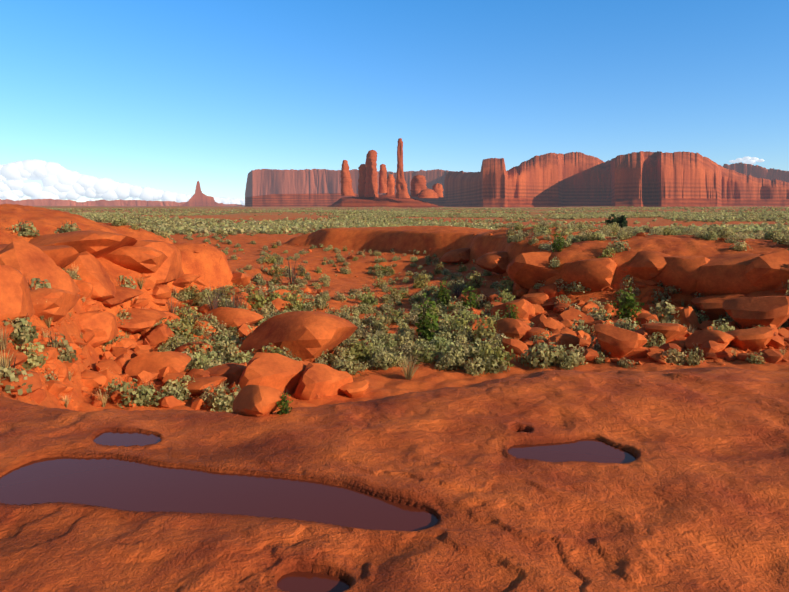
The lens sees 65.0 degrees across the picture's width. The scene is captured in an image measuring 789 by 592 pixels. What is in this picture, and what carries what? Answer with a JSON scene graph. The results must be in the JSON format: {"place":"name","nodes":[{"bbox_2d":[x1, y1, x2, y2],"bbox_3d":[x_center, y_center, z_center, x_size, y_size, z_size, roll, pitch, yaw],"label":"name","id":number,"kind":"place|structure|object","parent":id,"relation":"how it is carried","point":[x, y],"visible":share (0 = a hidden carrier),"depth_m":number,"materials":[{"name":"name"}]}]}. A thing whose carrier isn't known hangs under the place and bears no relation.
{"place":"outdoors","nodes":[
{"label":"outdoors","id":0,"kind":"place"},
{"bbox_2d":[0,156,764,204],"bbox_3d":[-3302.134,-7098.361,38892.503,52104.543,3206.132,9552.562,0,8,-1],"label":"cloud","id":1,"kind":"structure","parent":0,"point":[58,181],"depth_m":38646.90,"materials":[{"name":"white"}]},
{"bbox_2d":[0,204,788,591],"bbox_3d":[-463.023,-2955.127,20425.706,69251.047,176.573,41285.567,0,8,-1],"label":"ground","id":2,"kind":"structure","parent":0,"point":[694,496],"depth_m":4.35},
{"bbox_2d":[0,199,244,205],"bbox_3d":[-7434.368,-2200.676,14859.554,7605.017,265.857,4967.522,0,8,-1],"label":"distant mesa","id":3,"kind":"structure","parent":2,"relation":"on","point":[46,202],"depth_m":14320.80,"materials":[{"name":"stone"}]},
{"bbox_2d":[181,181,223,205],"bbox_3d":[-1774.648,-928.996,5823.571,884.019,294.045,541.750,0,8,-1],"label":"butte","id":4,"kind":"object","parent":2,"relation":"on","point":[198,198],"visible":0.38,"depth_m":5659.30,"materials":[{"name":"red stone"}]},
{"bbox_2d":[0,431,635,591],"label":"puddle water","id":5,"kind":"structure","parent":2,"relation":"on","point":[120,484],"depth_m":3.86,"materials":[{"name":"purple liquid"}]},
{"bbox_2d":[245,193,444,206],"bbox_3d":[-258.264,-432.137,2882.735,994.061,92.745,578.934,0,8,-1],"label":"talus slope","id":6,"kind":"structure","parent":2,"relation":"on","point":[301,200],"depth_m":2884.67,"materials":[{"name":"red stone"}]},
{"bbox_2d":[245,169,447,196],"bbox_3d":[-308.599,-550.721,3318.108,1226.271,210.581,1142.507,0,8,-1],"label":"mesa","id":7,"kind":"structure","parent":6,"relation":"on","point":[260,182],"depth_m":2912.70,"materials":[{"name":"red stone"}]},
{"bbox_2d":[328,194,443,207],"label":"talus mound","id":8,"kind":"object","parent":2,"relation":"on","point":[387,200],"visible":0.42,"depth_m":1438.02,"materials":[{"name":"red stone"}]},
{"bbox_2d":[340,138,442,197],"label":"rock spires","id":9,"kind":"object","parent":8,"relation":"on","point":[367,182],"visible":1,"depth_m":1467.37,"materials":[{"name":"red stone"}]},
{"bbox_2d":[0,230,788,416],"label":"boulders","id":10,"kind":"object","parent":2,"relation":"on","point":[731,285],"visible":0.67,"depth_m":15.65,"materials":[{"name":"stone"}]},
{"bbox_2d":[0,206,788,414],"bbox_3d":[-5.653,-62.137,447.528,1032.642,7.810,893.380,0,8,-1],"label":"shrubs","id":11,"kind":"object","parent":2,"relation":"on","point":[380,351],"visible":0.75,"depth_m":22.06,"materials":[{"name":"green plant"}]},
{"bbox_2d":[444,198,788,206],"bbox_3d":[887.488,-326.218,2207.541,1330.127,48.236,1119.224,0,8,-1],"label":"talus slope","id":12,"kind":"structure","parent":2,"relation":"on","point":[642,202],"depth_m":1958.30,"materials":[{"name":"red stone"}]},
{"bbox_2d":[444,151,788,199],"bbox_3d":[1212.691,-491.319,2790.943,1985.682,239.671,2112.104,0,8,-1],"label":"mesa","id":13,"kind":"structure","parent":12,"relation":"on","point":[632,175],"depth_m":1982.80,"materials":[{"name":"red stone"}]},
{"bbox_2d":[0,0,788,203],"label":"sky","id":14,"kind":"structure","parent":0,"point":[165,95],"materials":[{"name":"blue"}]},
{"bbox_2d":[723,162,788,182],"bbox_3d":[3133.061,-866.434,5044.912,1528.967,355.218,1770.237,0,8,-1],"label":"distant mesa","id":15,"kind":"structure","parent":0,"point":[758,171],"depth_m":4436.93,"materials":[{"name":"stone"}]}
]}

